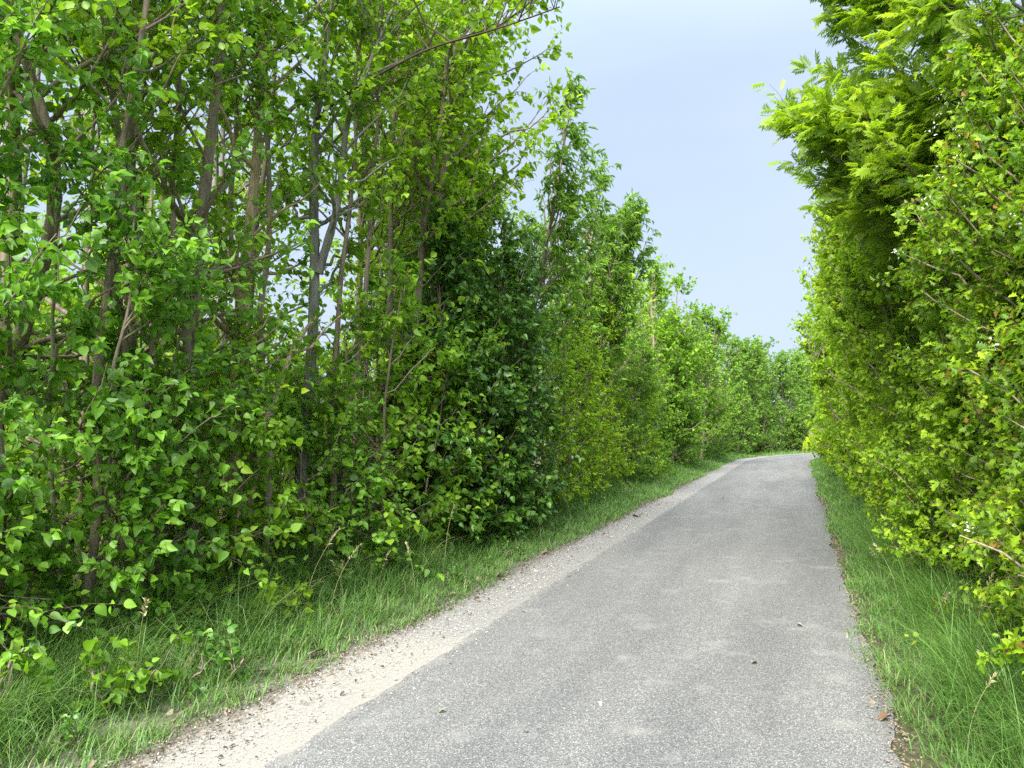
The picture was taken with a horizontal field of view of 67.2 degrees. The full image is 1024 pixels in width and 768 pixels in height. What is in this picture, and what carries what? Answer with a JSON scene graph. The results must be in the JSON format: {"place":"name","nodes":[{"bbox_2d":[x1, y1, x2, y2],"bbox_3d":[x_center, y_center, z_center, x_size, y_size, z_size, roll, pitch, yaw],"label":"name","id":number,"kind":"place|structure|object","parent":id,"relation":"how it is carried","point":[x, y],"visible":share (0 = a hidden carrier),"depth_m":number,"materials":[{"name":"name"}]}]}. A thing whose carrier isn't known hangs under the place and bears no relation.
{"place":"outdoors","nodes":[
{"label":"outdoors","id":0,"kind":"place"},
{"bbox_2d":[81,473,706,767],"bbox_3d":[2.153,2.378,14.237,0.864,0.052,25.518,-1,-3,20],"label":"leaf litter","id":1,"kind":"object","parent":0,"point":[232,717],"visible":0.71,"depth_m":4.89,"materials":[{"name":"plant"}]},
{"bbox_2d":[0,445,792,767],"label":"forest floor","id":2,"kind":"structure","parent":0,"point":[72,540],"depth_m":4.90,"materials":[{"name":"green plant"}]},
{"bbox_2d":[0,0,52,655],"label":"sapling","id":3,"kind":"object","parent":2,"relation":"on","point":[2,451],"visible":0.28,"depth_m":4.90,"materials":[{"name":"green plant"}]},
{"bbox_2d":[0,617,54,712],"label":"weed plant","id":4,"kind":"object","parent":2,"relation":"on","point":[19,659],"visible":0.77,"depth_m":4.09,"materials":[{"name":"green plant"}]},
{"bbox_2d":[0,449,94,634],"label":"hazel shrub","id":5,"kind":"object","parent":2,"relation":"on","point":[10,539],"visible":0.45,"depth_m":4.85,"materials":[{"name":"green plant"}]},
{"bbox_2d":[0,646,123,741],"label":"grass tussock","id":6,"kind":"object","parent":2,"relation":"on","point":[40,700],"depth_m":4.01,"materials":[{"name":"plant"}]},
{"bbox_2d":[0,0,128,97],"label":"sapling","id":7,"kind":"object","parent":2,"relation":"on","point":[39,9],"visible":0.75,"depth_m":4.62,"materials":[{"name":"green plant"}]},
{"bbox_2d":[0,0,137,629],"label":"hazel shrub","id":8,"kind":"object","parent":2,"relation":"on","point":[15,481],"visible":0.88,"depth_m":4.76,"materials":[{"name":"green plant"}]},
{"bbox_2d":[1,594,139,701],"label":"grass tussock","id":9,"kind":"object","parent":2,"relation":"on","point":[34,660],"depth_m":4.56,"materials":[{"name":"plant"}]},
{"bbox_2d":[0,3,156,550],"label":"broadleaf tree","id":10,"kind":"object","parent":2,"relation":"on","point":[25,167],"visible":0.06,"depth_m":8.43,"materials":[{"name":"green plant"}]},
{"bbox_2d":[0,0,213,556],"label":"broadleaf tree","id":11,"kind":"object","parent":2,"relation":"on","point":[74,338],"visible":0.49,"depth_m":5.38,"materials":[{"name":"green plant"}]},
{"bbox_2d":[5,323,236,603],"bbox_3d":[-4.565,0.658,7.740,3.420,2.864,2.428,-3,-4,38],"label":"understorey bush","id":12,"kind":"object","parent":2,"relation":"on","point":[61,467],"visible":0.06,"depth_m":7.29,"materials":[{"name":"green plant"}]},
{"bbox_2d":[34,592,225,725],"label":"grass tussock","id":13,"kind":"object","parent":2,"relation":"on","point":[116,662],"depth_m":4.34,"materials":[{"name":"plant"}]},
{"bbox_2d":[70,625,192,716],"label":"weed plant","id":14,"kind":"object","parent":2,"relation":"on","point":[144,676],"visible":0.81,"depth_m":4.26,"materials":[{"name":"green plant"}]},
{"bbox_2d":[12,0,252,638],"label":"sapling","id":15,"kind":"object","parent":2,"relation":"on","point":[182,62],"visible":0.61,"depth_m":5.62,"materials":[{"name":"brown plant"}]},
{"bbox_2d":[17,0,254,629],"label":"sapling","id":16,"kind":"object","parent":2,"relation":"on","point":[181,48],"visible":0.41,"depth_m":5.59,"materials":[{"name":"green plant"}]},
{"bbox_2d":[0,0,280,584],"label":"broadleaf tree","id":17,"kind":"object","parent":2,"relation":"on","point":[176,150],"visible":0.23,"depth_m":6.51,"materials":[{"name":"green plant"}]},
{"bbox_2d":[61,0,221,606],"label":"sapling","id":18,"kind":"object","parent":2,"relation":"on","point":[165,108],"visible":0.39,"depth_m":5.87,"materials":[{"name":"green plant"}]},
{"bbox_2d":[15,93,274,543],"bbox_3d":[-5.328,-1.072,10.442,2.802,6.606,3.537,-2,-4,35],"label":"broadleaf tree","id":19,"kind":"object","parent":2,"relation":"on","point":[201,136],"visible":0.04,"depth_m":10.51,"materials":[{"name":"green plant"}]},
{"bbox_2d":[0,109,293,670],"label":"hazel shrub","id":20,"kind":"object","parent":2,"relation":"on","point":[140,447],"visible":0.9,"depth_m":5.25,"materials":[{"name":"green plant"}]},
{"bbox_2d":[73,0,240,515],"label":"sapling","id":21,"kind":"object","parent":2,"relation":"on","point":[218,151],"visible":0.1,"depth_m":7.38,"materials":[{"name":"green plant"}]},
{"bbox_2d":[12,280,324,595],"bbox_3d":[-3.209,0.438,7.338,2.846,3.256,2.580,0,-3,0],"label":"hazel shrub","id":22,"kind":"object","parent":2,"relation":"on","point":[202,387],"visible":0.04,"depth_m":7.18,"materials":[{"name":"green plant"}]},
{"bbox_2d":[5,0,340,602],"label":"broadleaf tree","id":23,"kind":"object","parent":2,"relation":"on","point":[134,79],"visible":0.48,"depth_m":6.39,"materials":[{"name":"green plant"}]},
{"bbox_2d":[130,565,245,661],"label":"grass tussock","id":24,"kind":"object","parent":2,"relation":"on","point":[166,624],"depth_m":5.23,"materials":[{"name":"plant"}]},
{"bbox_2d":[34,298,358,638],"bbox_3d":[-2.421,0.701,6.155,2.481,2.596,1.852,1,-3,-19],"label":"hazel shrub","id":25,"kind":"object","parent":2,"relation":"on","point":[243,450],"visible":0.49,"depth_m":6.13,"materials":[{"name":"green plant"}]},
{"bbox_2d":[96,0,338,599],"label":"sapling","id":26,"kind":"object","parent":2,"relation":"on","point":[259,64],"visible":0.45,"depth_m":6.20,"materials":[{"name":"green plant"}]},
{"bbox_2d":[184,617,252,698],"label":"weed plant","id":27,"kind":"object","parent":2,"relation":"on","point":[235,650],"visible":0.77,"depth_m":4.78,"materials":[{"name":"green plant"}]},
{"bbox_2d":[91,353,348,549],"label":"understorey bush","id":28,"kind":"object","parent":2,"relation":"on","point":[290,477],"visible":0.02,"depth_m":10.02,"materials":[{"name":"green plant"}]},
{"bbox_2d":[102,0,375,489],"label":"broadleaf tree","id":29,"kind":"object","parent":2,"relation":"on","point":[277,305],"visible":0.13,"depth_m":8.93,"materials":[{"name":"green plant"}]},
{"bbox_2d":[139,303,340,597],"bbox_3d":[-2.768,0.651,7.313,2.280,2.856,2.254,0,-3,0],"label":"hazel shrub","id":30,"kind":"object","parent":2,"relation":"on","point":[241,342],"visible":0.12,"depth_m":7.16,"materials":[{"name":"green plant"}]},
{"bbox_2d":[127,0,368,592],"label":"broadleaf tree","id":31,"kind":"object","parent":2,"relation":"on","point":[245,247],"visible":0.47,"depth_m":7.17,"materials":[{"name":"green plant"}]},
{"bbox_2d":[180,138,319,389],"bbox_3d":[-4.369,-0.776,11.800,2.491,6.139,1.886,-1,-3,25],"label":"broadleaf tree","id":32,"kind":"object","parent":2,"relation":"on","point":[276,234],"visible":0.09,"depth_m":11.69,"materials":[{"name":"green plant"}]},
{"bbox_2d":[140,0,366,484],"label":"sapling","id":33,"kind":"object","parent":2,"relation":"on","point":[286,135],"visible":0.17,"depth_m":8.53,"materials":[{"name":"green plant"}]},
{"bbox_2d":[147,0,371,576],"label":"sapling","id":34,"kind":"object","parent":2,"relation":"on","point":[279,36],"visible":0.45,"depth_m":7.38,"materials":[{"name":"green plant"}]},
{"bbox_2d":[188,556,332,648],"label":"grass tussock","id":35,"kind":"object","parent":2,"relation":"on","point":[230,613],"depth_m":5.60,"materials":[{"name":"plant"}]},
{"bbox_2d":[186,0,342,571],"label":"sapling","id":36,"kind":"object","parent":2,"relation":"on","point":[269,167],"visible":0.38,"depth_m":7.44,"materials":[{"name":"green plant"}]},
{"bbox_2d":[241,572,324,625],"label":"weed plant","id":37,"kind":"object","parent":2,"relation":"on","point":[293,600],"visible":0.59,"depth_m":6.08,"materials":[{"name":"green plant"}]},
{"bbox_2d":[272,236,375,417],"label":"broadleaf tree","id":38,"kind":"object","parent":2,"relation":"on","point":[333,244],"visible":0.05,"depth_m":14.77,"materials":[{"name":"green plant"}]},
{"bbox_2d":[246,0,435,568],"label":"sapling","id":39,"kind":"object","parent":2,"relation":"on","point":[387,148],"visible":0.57,"depth_m":8.40,"materials":[{"name":"green plant"}]},
{"bbox_2d":[239,353,455,584],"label":"hazel shrub","id":40,"kind":"object","parent":2,"relation":"on","point":[377,537],"visible":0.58,"depth_m":7.66,"materials":[{"name":"green plant"}]},
{"bbox_2d":[289,0,446,554],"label":"sapling","id":41,"kind":"object","parent":2,"relation":"on","point":[364,123],"visible":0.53,"depth_m":8.47,"materials":[{"name":"green plant"}]},
{"bbox_2d":[265,245,502,554],"bbox_3d":[-1.372,0.277,8.920,2.484,3.755,3.693,-2,-4,26],"label":"hazel shrub","id":42,"kind":"object","parent":2,"relation":"on","point":[371,322],"visible":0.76,"depth_m":8.41,"materials":[{"name":"green plant"}]},
{"bbox_2d":[230,0,563,572],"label":"broadleaf tree","id":43,"kind":"object","parent":2,"relation":"on","point":[412,15],"visible":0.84,"depth_m":8.07,"materials":[{"name":"green plant"}]},
{"bbox_2d":[310,285,488,517],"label":"hazel shrub","id":44,"kind":"object","parent":2,"relation":"on","point":[322,370],"visible":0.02,"depth_m":10.67,"materials":[{"name":"green plant"}]},
{"bbox_2d":[319,6,516,492],"bbox_3d":[-1.703,-2.225,12.458,3.599,9.135,2.955,0,-3,0],"label":"broadleaf tree","id":45,"kind":"object","parent":2,"relation":"on","point":[476,232],"visible":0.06,"depth_m":12.17,"materials":[{"name":"green plant"}]},
{"bbox_2d":[253,0,583,528],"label":"broadleaf tree","id":46,"kind":"object","parent":2,"relation":"on","point":[455,154],"visible":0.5,"depth_m":10.27,"materials":[{"name":"green plant"}]},
{"bbox_2d":[383,518,461,585],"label":"grass tussock","id":47,"kind":"object","parent":2,"relation":"on","point":[408,569],"depth_m":7.78,"materials":[{"name":"plant"}]},
{"bbox_2d":[341,0,505,529],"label":"broadleaf tree","id":48,"kind":"object","parent":2,"relation":"on","point":[429,199],"visible":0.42,"depth_m":9.85,"materials":[{"name":"green plant"}]},
{"bbox_2d":[329,327,518,554],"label":"hazel shrub","id":49,"kind":"object","parent":2,"relation":"on","point":[468,426],"visible":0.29,"depth_m":9.46,"materials":[{"name":"green plant"}]},
{"bbox_2d":[347,175,562,547],"bbox_3d":[-1.005,-0.227,10.438,2.689,4.958,3.139,-2,-4,29],"label":"ivy bush","id":50,"kind":"object","parent":2,"relation":"on","point":[455,283],"visible":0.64,"depth_m":9.94,"materials":[{"name":"green plant"}]},
{"bbox_2d":[344,67,625,490],"bbox_3d":[-0.573,-1.437,13.623,4.919,7.696,3.840,1,-3,-16],"label":"ash tree","id":51,"kind":"object","parent":2,"relation":"on","point":[568,207],"visible":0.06,"depth_m":13.06,"materials":[{"name":"green plant"}]},
{"bbox_2d":[456,234,584,535],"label":"ivy bush","id":52,"kind":"object","parent":2,"relation":"on","point":[546,488],"visible":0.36,"depth_m":10.99,"materials":[{"name":"green plant"}]},
{"bbox_2d":[490,311,615,514],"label":"hedge bush","id":53,"kind":"object","parent":2,"relation":"on","point":[593,429],"visible":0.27,"depth_m":13.78,"materials":[{"name":"green plant"}]},
{"bbox_2d":[520,279,626,504],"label":"hedge bush","id":54,"kind":"object","parent":2,"relation":"on","point":[567,393],"visible":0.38,"depth_m":15.00,"materials":[{"name":"green plant"}]},
{"bbox_2d":[490,147,661,470],"bbox_3d":[1.188,-1.411,17.771,4.773,8.125,2.995,0,-3,0],"label":"ash tree","id":55,"kind":"object","parent":2,"relation":"on","point":[613,279],"visible":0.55,"depth_m":17.49,"materials":[{"name":"green plant"}]},
{"bbox_2d":[541,295,643,484],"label":"hedge bush","id":56,"kind":"object","parent":2,"relation":"on","point":[613,441],"visible":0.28,"depth_m":16.90,"materials":[{"name":"green plant"}]},
{"bbox_2d":[536,318,650,487],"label":"hedge bush","id":57,"kind":"object","parent":2,"relation":"on","point":[624,465],"visible":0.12,"depth_m":18.48,"materials":[{"name":"green plant"}]},
{"bbox_2d":[548,249,664,438],"bbox_3d":[2.506,-0.745,22.375,3.921,7.279,3.107,0,-3,0],"label":"maple tree","id":58,"kind":"object","parent":2,"relation":"on","point":[649,326],"visible":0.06,"depth_m":22.24,"materials":[{"name":"green plant"}]},
{"bbox_2d":[581,326,667,482],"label":"hedge bush","id":59,"kind":"object","parent":2,"relation":"on","point":[655,440],"visible":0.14,"depth_m":20.94,"materials":[{"name":"green plant"}]},
{"bbox_2d":[602,324,671,484],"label":"hedge bush","id":60,"kind":"object","parent":2,"relation":"on","point":[641,387],"visible":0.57,"depth_m":20.00,"materials":[{"name":"green plant"}]},
{"bbox_2d":[623,359,679,476],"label":"hedge bush","id":61,"kind":"object","parent":2,"relation":"on","point":[661,448],"visible":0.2,"depth_m":23.10,"materials":[{"name":"green plant"}]},
{"bbox_2d":[627,255,677,445],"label":"maple tree","id":62,"kind":"object","parent":2,"relation":"on","point":[641,310],"visible":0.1,"depth_m":30.00,"materials":[{"name":"green plant"}]},
{"bbox_2d":[627,255,720,464],"bbox_3d":[5.266,-0.721,27.108,4.006,7.754,3.728,-2,-4,30],"label":"maple tree","id":63,"kind":"object","parent":2,"relation":"on","point":[670,332],"visible":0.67,"depth_m":26.79,"materials":[{"name":"green plant"}]},
{"bbox_2d":[646,379,704,466],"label":"hedge bush","id":64,"kind":"object","parent":2,"relation":"on","point":[679,458],"visible":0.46,"depth_m":26.30,"materials":[{"name":"green plant"}]},
{"bbox_2d":[668,301,745,459],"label":"maple tree","id":65,"kind":"object","parent":2,"relation":"on","point":[720,328],"visible":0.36,"depth_m":32.39,"materials":[{"name":"green plant"}]},
{"bbox_2d":[704,332,762,454],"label":"maple tree","id":66,"kind":"object","parent":2,"relation":"on","point":[736,373],"visible":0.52,"depth_m":42.55,"materials":[{"name":"green plant"}]},
{"bbox_2d":[723,391,762,452],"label":"hedge bush","id":67,"kind":"object","parent":2,"relation":"on","point":[741,418],"visible":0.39,"depth_m":41.50,"materials":[{"name":"green plant"}]},
{"bbox_2d":[720,337,781,452],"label":"maple tree","id":68,"kind":"object","parent":2,"relation":"on","point":[757,358],"visible":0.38,"depth_m":44.89,"materials":[{"name":"green plant"}]},
{"bbox_2d":[741,335,793,449],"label":"maple tree","id":69,"kind":"object","parent":2,"relation":"on","point":[772,375],"visible":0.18,"depth_m":47.19,"materials":[{"name":"green plant"}]},
{"bbox_2d":[761,349,815,449],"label":"maple tree","id":70,"kind":"object","parent":2,"relation":"on","point":[785,388],"visible":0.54,"depth_m":48.40,"materials":[{"name":"green plant"}]},
{"bbox_2d":[782,406,812,450],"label":"hedge bush","id":71,"kind":"object","parent":2,"relation":"on","point":[799,429],"visible":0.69,"depth_m":47.69,"materials":[{"name":"green plant"}]},
{"bbox_2d":[94,473,708,767],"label":"shoulder debris","id":72,"kind":"object","parent":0,"point":[148,750],"visible":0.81,"depth_m":4.87,"materials":[{"name":"gravel"}]},
{"bbox_2d":[0,452,814,767],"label":"shoulder","id":73,"kind":"object","parent":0,"point":[564,564],"visible":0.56,"depth_m":4.87},
{"bbox_2d":[42,706,93,760],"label":"weed plant","id":74,"kind":"object","parent":73,"relation":"on","point":[70,731],"visible":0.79,"depth_m":3.82,"materials":[{"name":"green plant"}]},
{"bbox_2d":[67,492,689,767],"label":"gravel chips","id":75,"kind":"object","parent":73,"relation":"on","point":[249,738],"visible":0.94,"depth_m":5.07,"materials":[{"name":"grey gravel"}]},
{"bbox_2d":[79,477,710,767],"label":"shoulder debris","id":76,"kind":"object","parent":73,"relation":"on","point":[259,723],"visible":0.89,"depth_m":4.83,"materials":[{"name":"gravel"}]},
{"bbox_2d":[0,0,1023,427],"label":"sky","id":77,"kind":"structure","parent":0,"point":[673,103],"materials":[{"name":"blue"}]},
{"bbox_2d":[262,453,903,767],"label":"road","id":78,"kind":"structure","parent":0,"point":[662,631],"depth_m":5.03,"materials":[{"name":"grey asphalt"}]},
{"bbox_2d":[814,484,923,767],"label":"leaf litter","id":79,"kind":"object","parent":78,"relation":"on","point":[874,702],"visible":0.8,"depth_m":4.72,"materials":[{"name":"plant"}]},
{"bbox_2d":[806,456,1023,767],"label":"hedge bank","id":80,"kind":"structure","parent":0,"point":[908,754],"depth_m":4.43,"materials":[{"name":"green plant"}]},
{"bbox_2d":[790,282,855,490],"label":"maple bush","id":81,"kind":"object","parent":80,"relation":"on","point":[838,456],"visible":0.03,"depth_m":18.04,"materials":[{"name":"green plant"}]},
{"bbox_2d":[802,386,850,477],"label":"maple bush","id":82,"kind":"object","parent":80,"relation":"on","point":[820,438],"visible":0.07,"depth_m":20.27,"materials":[{"name":"green plant"}]},
{"bbox_2d":[787,268,868,493],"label":"maple bush","id":83,"kind":"object","parent":80,"relation":"on","point":[811,350],"visible":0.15,"depth_m":16.22,"materials":[{"name":"green plant"}]},
{"bbox_2d":[803,256,872,507],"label":"maple bush","id":84,"kind":"object","parent":80,"relation":"on","point":[820,363],"visible":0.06,"depth_m":14.78,"materials":[{"name":"green plant"}]},
{"bbox_2d":[798,96,916,477],"bbox_3d":[5.041,-0.842,10.332,2.341,6.145,2.715,0,-3,0],"label":"ash tree","id":85,"kind":"object","parent":80,"relation":"on","point":[820,284],"depth_m":10.78,"materials":[{"name":"green plant"}]},
{"bbox_2d":[807,208,914,523],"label":"maple bush","id":86,"kind":"object","parent":80,"relation":"on","point":[864,423],"visible":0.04,"depth_m":11.83,"materials":[{"name":"green plant"}]},
{"bbox_2d":[792,238,930,518],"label":"maple bush","id":87,"kind":"object","parent":80,"relation":"on","point":[845,394],"visible":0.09,"depth_m":13.29,"materials":[{"name":"green plant"}]},
{"bbox_2d":[799,196,929,532],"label":"maple bush","id":88,"kind":"object","parent":80,"relation":"on","point":[828,251],"visible":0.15,"depth_m":10.65,"materials":[{"name":"green leaf"},{"name":"brown bark"},{"name":"bark twig"}]},
{"bbox_2d":[799,114,947,532],"bbox_3d":[5.189,-0.425,9.070,3.344,5.167,3.654,0,-3,0],"label":"maple bush","id":89,"kind":"object","parent":80,"relation":"on","point":[870,297],"visible":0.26,"depth_m":9.00,"materials":[{"name":"green plant"}]},
{"bbox_2d":[749,0,1023,268],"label":"ash tree","id":90,"kind":"object","parent":80,"relation":"on","point":[863,142],"visible":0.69,"depth_m":6.96,"materials":[{"name":"green plant"}]},
{"bbox_2d":[850,548,975,620],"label":"grass tussock","id":91,"kind":"object","parent":80,"relation":"on","point":[916,584],"depth_m":6.20,"materials":[{"name":"plant"}]},
{"bbox_2d":[832,553,995,646],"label":"grass tussock","id":92,"kind":"object","parent":80,"relation":"on","point":[923,592],"depth_m":5.58,"materials":[{"name":"plant"}]},
{"bbox_2d":[852,583,975,654],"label":"grass tussock","id":93,"kind":"object","parent":80,"relation":"on","point":[919,627],"depth_m":5.39,"materials":[{"name":"plant"}]},
{"bbox_2d":[828,598,1023,766],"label":"grass tussock","id":94,"kind":"object","parent":80,"relation":"on","point":[972,694],"depth_m":3.80,"materials":[{"name":"green plant"}]},
{"bbox_2d":[828,585,1023,744],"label":"grass tussock","id":95,"kind":"object","parent":80,"relation":"on","point":[962,694],"depth_m":3.96,"materials":[{"name":"plant"}]},
{"bbox_2d":[830,577,1022,717],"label":"grass tussock","id":96,"kind":"object","parent":80,"relation":"on","point":[950,647],"depth_m":4.46,"materials":[{"name":"plant"}]},
{"bbox_2d":[855,112,1011,611],"bbox_3d":[4.428,-0.137,6.748,2.586,4.341,3.247,0,-3,0],"label":"maple bush","id":97,"kind":"object","parent":80,"relation":"on","point":[937,434],"visible":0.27,"depth_m":6.80,"materials":[{"name":"green plant"}]},
{"bbox_2d":[865,624,1014,712],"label":"grass tussock","id":98,"kind":"object","parent":80,"relation":"on","point":[939,674],"depth_m":4.38,"materials":[{"name":"plant"}]},
{"bbox_2d":[867,258,1013,580],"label":"hawthorn bush","id":99,"kind":"object","parent":80,"relation":"on","point":[901,288],"visible":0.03,"depth_m":7.90,"materials":[{"name":"green plant"}]},
{"bbox_2d":[870,27,1023,636],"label":"hawthorn bush","id":100,"kind":"object","parent":80,"relation":"on","point":[990,402],"visible":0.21,"depth_m":5.72,"materials":[{"name":"green plant"}]},
{"bbox_2d":[880,627,1023,743],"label":"grass tussock","id":101,"kind":"object","parent":80,"relation":"on","point":[1005,691],"depth_m":3.75,"materials":[{"name":"plant"}]},
{"bbox_2d":[885,0,1023,660],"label":"hawthorn bush","id":102,"kind":"object","parent":80,"relation":"on","point":[1015,102],"visible":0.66,"depth_m":5.18,"materials":[{"name":"green plant"}]},
{"bbox_2d":[892,662,1023,767],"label":"grass tussock","id":103,"kind":"object","parent":80,"relation":"on","point":[1017,743],"depth_m":3.43,"materials":[{"name":"plant"}]},
{"bbox_2d":[911,680,1023,767],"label":"grass tussock","id":104,"kind":"object","parent":80,"relation":"on","point":[1003,747],"depth_m":3.53,"materials":[{"name":"plant"}]},
{"bbox_2d":[931,65,1023,674],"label":"hawthorn bush","id":105,"kind":"object","parent":80,"relation":"on","point":[1010,552],"visible":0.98,"depth_m":4.24,"materials":[{"name":"green plant"}]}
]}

